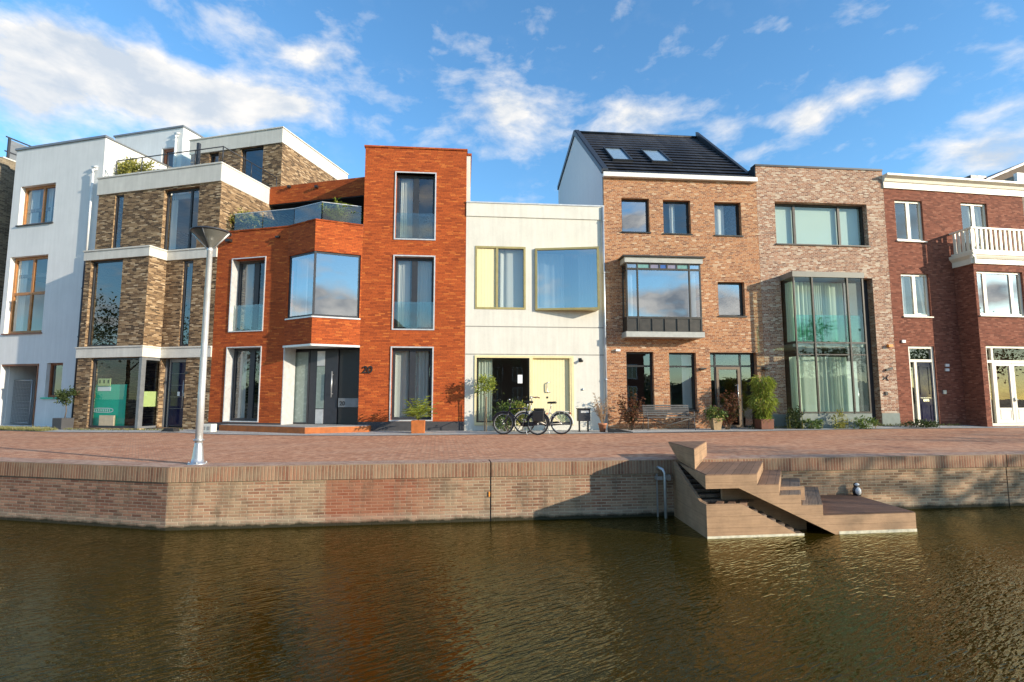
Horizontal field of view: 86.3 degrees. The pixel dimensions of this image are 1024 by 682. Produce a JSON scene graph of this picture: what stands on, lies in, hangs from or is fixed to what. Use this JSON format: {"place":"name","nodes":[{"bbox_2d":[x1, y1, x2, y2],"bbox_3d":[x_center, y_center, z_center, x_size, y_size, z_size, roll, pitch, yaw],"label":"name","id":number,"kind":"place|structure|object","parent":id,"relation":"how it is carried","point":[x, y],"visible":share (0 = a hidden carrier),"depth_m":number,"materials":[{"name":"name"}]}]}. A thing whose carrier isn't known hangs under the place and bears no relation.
{"place":"outdoors","nodes":[
{"label":"outdoors","id":0,"kind":"place"},
{"bbox_2d":[208,145,471,433],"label":"orange brick house","id":1,"kind":"structure","parent":0,"point":[368,335],"depth_m":19.01,"materials":[{"name":"brick"}]},
{"bbox_2d":[222,346,261,421],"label":"window","id":2,"kind":"structure","parent":1,"relation":"in","point":[231,352],"depth_m":19.26,"materials":[{"name":"grey metal"}]},
{"bbox_2d":[228,256,265,331],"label":"window","id":3,"kind":"structure","parent":1,"relation":"in","point":[236,269],"depth_m":19.60,"materials":[{"name":"grey metal"}]},
{"bbox_2d":[229,207,272,230],"bbox_3d":[-9.981,-4.312,20.466,2.406,1.348,0.885,-2,-6,14],"label":"terrace shrub","id":4,"kind":"object","parent":1,"relation":"on","point":[251,221],"visible":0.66,"depth_m":20.32,"materials":[{"name":"green plant"}]},
{"bbox_2d":[293,351,310,423],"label":"side window","id":5,"kind":"structure","parent":1,"relation":"in","point":[302,363],"depth_m":19.08,"materials":[{"name":"glass"}]},
{"bbox_2d":[285,251,360,319],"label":"corner window","id":6,"kind":"structure","parent":1,"relation":"in","point":[302,266],"depth_m":18.77,"materials":[{"name":"glass"}]},
{"bbox_2d":[308,350,338,423],"bbox_3d":[-6.532,1.589,18.865,1.087,2.530,0.175,-2,-6,14],"label":"door","id":7,"kind":"structure","parent":1,"relation":"in","point":[324,365],"depth_m":18.87,"materials":[{"name":"grey paint"}]},
{"bbox_2d":[317,197,363,221],"bbox_3d":[-6.087,-4.411,19.447,1.697,1.336,1.501,3,-6,-24],"label":"shrub","id":8,"kind":"object","parent":1,"relation":"on","point":[332,213],"visible":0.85,"depth_m":19.32,"materials":[{"name":"green plant"}]},
{"bbox_2d":[389,346,433,420],"bbox_3d":[-3.428,1.470,18.759,1.450,2.527,0.465,1,-6,-5],"label":"window","id":9,"kind":"structure","parent":1,"relation":"in","point":[414,384],"depth_m":18.87,"materials":[{"name":"clear glass"}]},
{"bbox_2d":[392,255,434,329],"bbox_3d":[-3.413,-1.658,19.079,1.445,2.622,0.457,1,-6,-5],"label":"window","id":10,"kind":"structure","parent":1,"relation":"in","point":[423,266],"depth_m":19.19,"materials":[{"name":"clear glass"}]},
{"bbox_2d":[394,171,436,240],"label":"window","id":11,"kind":"structure","parent":1,"relation":"in","point":[409,190],"depth_m":19.45,"materials":[{"name":"grey metal"}]},
{"bbox_2d":[2,428,925,459],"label":"land","id":12,"kind":"structure","parent":0,"point":[385,435],"depth_m":17.60,"materials":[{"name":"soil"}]},
{"bbox_2d":[748,164,899,429],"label":"lime washed house","id":13,"kind":"structure","parent":12,"relation":"on","point":[828,338],"depth_m":20.33,"materials":[{"name":"brick"}]},
{"bbox_2d":[775,204,870,246],"bbox_3d":[11.648,-4.372,20.693,3.749,1.663,0.410,1,-6,-5],"label":"window","id":14,"kind":"structure","parent":13,"relation":"in","point":[797,224],"depth_m":20.88,"materials":[{"name":"glass"}]},
{"bbox_2d":[842,280,875,421],"bbox_3d":[13.027,0.370,20.339,0.959,5.416,0.350,1,-6,-5],"label":"window","id":15,"kind":"structure","parent":13,"relation":"in","point":[854,287],"depth_m":20.51,"materials":[{"name":"clear glass"}]},
{"bbox_2d":[882,173,1023,426],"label":"house","id":16,"kind":"structure","parent":12,"relation":"on","point":[955,246],"depth_m":20.65,"materials":[{"name":"red brick"}]},
{"bbox_2d":[894,200,926,242],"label":"window","id":17,"kind":"structure","parent":16,"relation":"in","point":[906,203],"depth_m":21.08,"materials":[{"name":"beige paint"}]},
{"bbox_2d":[901,274,933,317],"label":"window","id":18,"kind":"structure","parent":16,"relation":"in","point":[912,276],"depth_m":20.80,"materials":[{"name":"beige paint"}]},
{"bbox_2d":[916,362,934,423],"bbox_3d":[15.445,1.939,20.425,0.651,2.293,0.065,1,-6,-9],"label":"door","id":19,"kind":"structure","parent":16,"relation":"in","point":[924,375],"depth_m":20.42,"materials":[{"name":"blue paint"}]},
{"bbox_2d":[961,203,985,248],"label":"window","id":20,"kind":"structure","parent":16,"relation":"in","point":[971,206],"depth_m":21.55,"materials":[{"name":"beige paint"}]},
{"bbox_2d":[976,271,1023,316],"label":"window","id":21,"kind":"structure","parent":16,"relation":"in","point":[982,273],"depth_m":20.45,"materials":[{"name":"beige paint"}]},
{"bbox_2d":[986,346,1023,425],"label":"french door","id":22,"kind":"structure","parent":16,"relation":"in","point":[1013,416],"depth_m":20.02,"materials":[{"name":"beige paint"}]},
{"bbox_2d":[1001,173,1023,210],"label":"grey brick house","id":23,"kind":"structure","parent":12,"relation":"on","point":[1017,177],"depth_m":22.17,"materials":[{"name":"white paint"}]},
{"bbox_2d":[0,506,1023,681],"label":"water","id":24,"kind":"structure","parent":0,"point":[938,596],"depth_m":5.67,"materials":[{"name":"brown liquid"}]},
{"bbox_2d":[0,428,1023,462],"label":"street","id":25,"kind":"structure","parent":0,"point":[154,447],"depth_m":13.02,"materials":[{"name":"red brick"}]},
{"bbox_2d":[492,399,549,434],"bbox_3d":[0.271,2.303,16.583,1.808,1.090,0.604,-1,-6,12],"label":"bicycle","id":26,"kind":"object","parent":25,"relation":"on","point":[538,414],"visible":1,"depth_m":16.52,"materials":[{"name":"black metal"}]},
{"bbox_2d":[0,0,1023,203],"label":"sky","id":27,"kind":"structure","parent":0,"point":[916,87],"materials":[{"name":"blue"}]},
{"bbox_2d":[5,424,1023,434],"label":"pavement","id":28,"kind":"structure","parent":0,"point":[444,432],"depth_m":18.02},
{"bbox_2d":[0,136,30,321],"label":"brick house","id":29,"kind":"structure","parent":28,"relation":"on","point":[7,167],"depth_m":23.78,"materials":[{"name":"brick"}]},
{"bbox_2d":[52,385,79,429],"bbox_3d":[-15.952,2.356,19.468,0.814,1.566,0.781,-2,-6,14],"label":"potted tree","id":30,"kind":"object","parent":28,"relation":"on","point":[64,422],"visible":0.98,"depth_m":19.35,"materials":[{"name":"green plant"}]},
{"bbox_2d":[0,125,202,425],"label":"rendered house","id":31,"kind":"structure","parent":28,"relation":"on","point":[53,222],"depth_m":22.21,"materials":[{"name":"white paint"}]},
{"bbox_2d":[10,380,32,423],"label":"gate","id":32,"kind":"structure","parent":31,"relation":"in","point":[27,401],"depth_m":22.28,"materials":[{"name":"metal"}]},
{"bbox_2d":[1,256,47,334],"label":"window","id":33,"kind":"structure","parent":31,"relation":"in","point":[22,293],"depth_m":22.52,"materials":[{"name":"brown wood"}]},
{"bbox_2d":[15,185,55,226],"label":"window","id":34,"kind":"structure","parent":31,"relation":"in","point":[36,193],"depth_m":22.86,"materials":[{"name":"brown wood"}]},
{"bbox_2d":[48,363,62,396],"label":"window","id":35,"kind":"structure","parent":31,"relation":"in","point":[53,365],"depth_m":21.55,"materials":[{"name":"brown wood"}]},
{"bbox_2d":[163,148,173,164],"bbox_3d":[-16.110,-8.465,25.784,0.772,1.241,0.080,-2,-6,14],"label":"terrace door","id":36,"kind":"structure","parent":31,"relation":"in","point":[166,151],"depth_m":25.85,"materials":[{"name":"brown wood"}]},
{"bbox_2d":[160,428,178,431],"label":"kerb ramp","id":37,"kind":"structure","parent":28,"relation":"on","point":[170,430],"depth_m":17.95,"materials":[{"name":"grey concrete"}]},
{"bbox_2d":[203,424,216,431],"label":"concrete block","id":38,"kind":"structure","parent":28,"relation":"on","point":[210,427],"depth_m":17.89,"materials":[{"name":"white concrete"}]},
{"bbox_2d":[73,126,348,429],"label":"brown brick house","id":39,"kind":"structure","parent":28,"relation":"on","point":[142,304],"depth_m":20.17,"materials":[{"name":"brick"}]},
{"bbox_2d":[98,378,110,385],"bbox_3d":[-14.718,1.486,19.721,0.572,0.262,0.026,-2,-6,14],"label":"paper notice","id":40,"kind":"object","parent":39,"relation":"attached to","point":[105,382],"visible":1,"depth_m":19.71,"materials":[{"name":"green paper"}]},
{"bbox_2d":[87,259,122,346],"bbox_3d":[-14.819,-1.382,20.005,1.495,3.179,0.080,-2,-6,14],"label":"window","id":41,"kind":"structure","parent":39,"relation":"in","point":[107,275],"depth_m":20.03,"materials":[{"name":"glass"}]},
{"bbox_2d":[99,415,114,425],"bbox_3d":[-14.432,2.855,19.457,0.662,0.411,0.060,-2,-6,14],"label":"cardboard sheet","id":42,"kind":"object","parent":39,"relation":"on","point":[106,420],"visible":1,"depth_m":19.42,"materials":[{"name":"beige cardboard"}]},
{"bbox_2d":[93,384,126,425],"bbox_3d":[-14.519,2.321,19.632,1.565,1.510,0.032,-2,-6,14],"label":"site board","id":43,"kind":"object","parent":39,"relation":"attached to","point":[110,400],"visible":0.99,"depth_m":19.61,"materials":[{"name":"teal plastic"}]},
{"bbox_2d":[88,357,139,427],"bbox_3d":[-14.124,1.840,19.461,2.156,2.472,0.080,-2,-6,14],"label":"shop window","id":44,"kind":"structure","parent":39,"relation":"in","point":[95,359],"depth_m":19.64,"materials":[{"name":"grey metal"}]},
{"bbox_2d":[113,195,123,247],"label":"window","id":45,"kind":"structure","parent":39,"relation":"in","point":[117,199],"depth_m":21.18,"materials":[{"name":"grey metal"}]},
{"bbox_2d":[113,156,160,200],"bbox_3d":[-15.578,-6.553,22.319,2.745,2.232,1.014,-2,-6,14],"label":"roof shrub","id":46,"kind":"object","parent":39,"relation":"on","point":[131,166],"visible":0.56,"depth_m":22.25,"materials":[{"name":"green plant"}]},
{"bbox_2d":[140,357,159,427],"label":"side window","id":47,"kind":"structure","parent":39,"relation":"in","point":[155,359],"depth_m":19.26,"materials":[{"name":"grey metal"}]},
{"bbox_2d":[143,391,157,406],"bbox_3d":[-12.988,2.078,19.566,0.020,0.541,0.638,-2,-6,14],"label":"paper notice","id":48,"kind":"object","parent":39,"relation":"attached to","point":[150,398],"depth_m":19.59,"materials":[{"name":"yellow paper"}]},
{"bbox_2d":[168,362,185,425],"bbox_3d":[-12.089,1.919,19.788,0.774,2.302,0.148,-2,-6,14],"label":"door","id":49,"kind":"structure","parent":39,"relation":"in","point":[177,387],"depth_m":19.82,"materials":[{"name":"blue paint"}]},
{"bbox_2d":[164,188,199,249],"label":"window","id":50,"kind":"structure","parent":39,"relation":"in","point":[174,208],"depth_m":20.68,"materials":[{"name":"glass"}]},
{"bbox_2d":[179,261,192,345],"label":"window","id":51,"kind":"structure","parent":39,"relation":"in","point":[188,266],"depth_m":19.94,"materials":[{"name":"clear glass"}]},
{"bbox_2d":[211,153,218,162],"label":"window","id":52,"kind":"structure","parent":39,"relation":"in","point":[216,156],"depth_m":24.43,"materials":[{"name":"grey metal"}]},
{"bbox_2d":[242,147,262,182],"bbox_3d":[-11.261,-6.894,23.768,1.141,3.108,0.080,-2,-6,14],"label":"terrace door","id":53,"kind":"structure","parent":39,"relation":"in","point":[254,155],"depth_m":23.87,"materials":[{"name":"blue glass"}]},
{"bbox_2d":[401,396,437,432],"bbox_3d":[-2.934,2.341,17.427,1.237,1.178,1.551,1,-6,-5],"label":"potted plant","id":54,"kind":"object","parent":28,"relation":"on","point":[418,425],"visible":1,"depth_m":17.18,"materials":[{"name":"plant"}]},
{"bbox_2d":[0,423,959,430],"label":"grass","id":55,"kind":"structure","parent":28,"relation":"on","point":[29,428],"depth_m":18.70,"materials":[{"name":"green plant"}]},
{"bbox_2d":[473,373,498,430],"bbox_3d":[-0.894,2.027,18.215,0.763,1.965,0.788,-4,-7,32],"label":"standard tree","id":56,"kind":"object","parent":28,"relation":"on","point":[489,384],"visible":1,"depth_m":18.17,"materials":[{"name":"green plant"}]},
{"bbox_2d":[487,392,532,430],"bbox_3d":[-0.025,2.424,18.180,1.785,1.441,0.757,1,-6,-5],"label":"shrub","id":57,"kind":"object","parent":28,"relation":"on","point":[513,411],"visible":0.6,"depth_m":18.12,"materials":[{"name":"green plant"}]},
{"bbox_2d":[3,427,1023,435],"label":"kerb","id":58,"kind":"structure","parent":28,"relation":"on","point":[552,433],"depth_m":17.45,"materials":[{"name":"grey concrete"}]},
{"bbox_2d":[464,201,607,430],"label":"concrete house","id":59,"kind":"structure","parent":28,"relation":"on","point":[535,313],"depth_m":19.26,"materials":[{"name":"concrete"}]},
{"bbox_2d":[475,246,525,309],"bbox_3d":[-0.416,-2.215,19.337,1.781,2.248,0.291,1,-6,-5],"label":"window","id":60,"kind":"structure","parent":59,"relation":"in","point":[500,275],"depth_m":19.31,"materials":[{"name":"green metal"}]},
{"bbox_2d":[476,358,528,421],"bbox_3d":[-0.322,1.701,18.989,1.826,2.208,0.225,1,-6,-5],"label":"window","id":61,"kind":"structure","parent":59,"relation":"in","point":[484,365],"depth_m":18.98,"materials":[{"name":"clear glass"}]},
{"bbox_2d":[533,358,569,421],"bbox_3d":[1.388,1.713,19.047,1.344,2.219,0.128,1,-6,-5],"label":"door","id":62,"kind":"structure","parent":59,"relation":"in","point":[550,375],"depth_m":19.07,"materials":[{"name":"wood"}]},
{"bbox_2d":[514,396,573,434],"bbox_3d":[0.959,2.301,16.950,1.924,1.170,0.536,-2,-6,15],"label":"bicycle","id":63,"kind":"object","parent":28,"relation":"on","point":[556,413],"visible":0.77,"depth_m":16.85,"materials":[{"name":"black metal"}]},
{"bbox_2d":[576,408,590,431],"bbox_3d":[2.362,2.607,18.028,0.449,0.772,0.280,1,-6,-5],"label":"mailbox","id":64,"kind":"object","parent":28,"relation":"on","point":[583,414],"visible":0.99,"depth_m":17.93,"materials":[{"name":"grey paint"}]},
{"bbox_2d":[591,391,612,431],"bbox_3d":[2.943,2.305,17.862,0.780,1.338,0.366,1,-6,-5],"label":"dry plant","id":65,"kind":"object","parent":28,"relation":"on","point":[602,425],"visible":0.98,"depth_m":17.83,"materials":[{"name":"beige plant"}]},
{"bbox_2d":[607,428,621,432],"bbox_3d":[3.299,2.867,17.550,0.455,0.157,0.240,-1,-6,7],"label":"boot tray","id":66,"kind":"object","parent":28,"relation":"on","point":[610,430],"visible":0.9,"depth_m":17.44,"materials":[{"name":"black rubber"}]},
{"bbox_2d":[557,130,769,428],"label":"pitched roof house","id":67,"kind":"structure","parent":28,"relation":"on","point":[684,323],"depth_m":19.97,"materials":[{"name":"orange brick"}]},
{"bbox_2d":[621,199,650,233],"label":"window","id":68,"kind":"structure","parent":67,"relation":"in","point":[622,200],"depth_m":20.10,"materials":[{"name":"black metal"}]},
{"bbox_2d":[626,352,652,411],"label":"window","id":69,"kind":"structure","parent":67,"relation":"in","point":[638,364],"depth_m":19.50,"materials":[{"name":"clear glass"}]},
{"bbox_2d":[663,201,692,234],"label":"window","id":70,"kind":"structure","parent":67,"relation":"in","point":[671,204],"depth_m":20.31,"materials":[{"name":"black glass"}]},
{"bbox_2d":[669,353,698,411],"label":"window","id":71,"kind":"structure","parent":67,"relation":"in","point":[686,366],"depth_m":19.74,"materials":[{"name":"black glass"}]},
{"bbox_2d":[714,203,743,236],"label":"window","id":72,"kind":"structure","parent":67,"relation":"in","point":[718,207],"depth_m":20.51,"materials":[{"name":"black glass"}]},
{"bbox_2d":[716,367,741,427],"bbox_3d":[7.839,2.026,19.717,0.894,2.176,0.108,1,-6,-5],"label":"door","id":73,"kind":"structure","parent":67,"relation":"in","point":[717,368],"depth_m":19.74,"materials":[{"name":"metal"}]},
{"bbox_2d":[718,283,746,316],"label":"window","id":74,"kind":"structure","parent":67,"relation":"in","point":[740,284],"depth_m":20.11,"materials":[{"name":"black metal"}]},
{"bbox_2d":[746,375,780,428],"bbox_3d":[8.674,2.100,18.888,1.120,1.857,1.209,-4,-7,37],"label":"bamboo planter","id":75,"kind":"object","parent":28,"relation":"on","point":[766,394],"visible":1,"depth_m":18.70,"materials":[{"name":"green plant"}]},
{"bbox_2d":[784,405,805,428],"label":"weed clump","id":76,"kind":"object","parent":28,"relation":"on","point":[794,416],"visible":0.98,"depth_m":18.73,"materials":[{"name":"green plant"}]},
{"bbox_2d":[801,418,824,428],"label":"weed clump","id":77,"kind":"object","parent":28,"relation":"on","point":[816,423],"visible":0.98,"depth_m":18.73,"materials":[{"name":"green plant"}]},
{"bbox_2d":[830,409,852,429],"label":"weed clump","id":78,"kind":"object","parent":28,"relation":"on","point":[841,424],"visible":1,"depth_m":18.73,"materials":[{"name":"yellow plant"}]},
{"bbox_2d":[853,415,879,428],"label":"weed clump","id":79,"kind":"object","parent":28,"relation":"on","point":[863,425],"visible":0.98,"depth_m":18.70,"materials":[{"name":"green plant"}]},
{"bbox_2d":[899,418,947,428],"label":"ground shrub","id":80,"kind":"object","parent":28,"relation":"on","point":[927,424],"visible":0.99,"depth_m":19.25,"materials":[{"name":"green plant"}]},
{"bbox_2d":[606,428,736,432],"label":"gravel path","id":81,"kind":"structure","parent":0,"point":[673,430],"depth_m":18.25,"materials":[{"name":"grey gravel"}]},
{"bbox_2d":[613,389,645,429],"bbox_3d":[4.010,2.349,18.544,1.110,1.398,0.609,1,-6,-5],"label":"red shrub","id":82,"kind":"object","parent":81,"relation":"on","point":[631,420],"visible":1,"depth_m":18.49,"materials":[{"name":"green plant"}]},
{"bbox_2d":[642,405,695,429],"bbox_3d":[5.330,2.605,18.616,1.666,0.844,0.596,1,-6,-5],"label":"garden bench","id":83,"kind":"object","parent":81,"relation":"on","point":[662,409],"visible":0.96,"depth_m":18.82,"materials":[{"name":"wood"}]},
{"bbox_2d":[703,405,728,429],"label":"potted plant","id":84,"kind":"object","parent":81,"relation":"on","point":[715,422],"visible":0.99,"depth_m":18.45,"materials":[{"name":"green plant"}]},
{"bbox_2d":[715,390,742,429],"bbox_3d":[7.367,2.364,18.731,1.016,1.406,0.633,1,-6,-5],"label":"red shrub","id":85,"kind":"object","parent":81,"relation":"on","point":[728,420],"visible":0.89,"depth_m":18.68,"materials":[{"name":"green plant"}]},
{"bbox_2d":[964,162,1023,179],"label":"gabled house","id":86,"kind":"structure","parent":0,"point":[1007,173],"depth_m":32.41,"materials":[{"name":"white paint"}]},
{"label":"ground","id":87,"kind":"structure","parent":0,"visible":0},
{"bbox_2d":[0,451,1023,530],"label":"quay wall","id":88,"kind":"structure","parent":87,"relation":"on","point":[161,496],"depth_m":9.43,"materials":[{"name":"brick"}]},
{"bbox_2d":[187,226,231,464],"bbox_3d":[-5.329,0.057,9.464,0.660,4.088,0.660,0,-6,0],"label":"street lamp","id":89,"kind":"object","parent":88,"relation":"on","point":[210,238],"visible":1,"depth_m":9.43,"materials":[{"name":"metal"}]},
{"bbox_2d":[654,466,670,517],"bbox_3d":[2.716,3.148,9.743,0.260,1.796,0.190,1,-6,-7],"label":"ladder","id":90,"kind":"object","parent":88,"relation":"attached to","point":[665,477],"visible":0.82,"depth_m":9.76,"materials":[{"name":"metal"}]},
{"bbox_2d":[668,441,916,538],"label":"water steps","id":91,"kind":"structure","parent":88,"relation":"attached to","point":[755,500],"depth_m":8.68,"materials":[{"name":"beige"}]},
{"bbox_2d":[852,483,860,495],"bbox_3d":[6.454,2.773,10.231,0.148,0.237,0.146,-3,-6,24],"label":"penguin figurine","id":92,"kind":"object","parent":91,"relation":"on","point":[856,490],"visible":1,"depth_m":10.19,"materials":[{"name":"black paint"}]}
]}

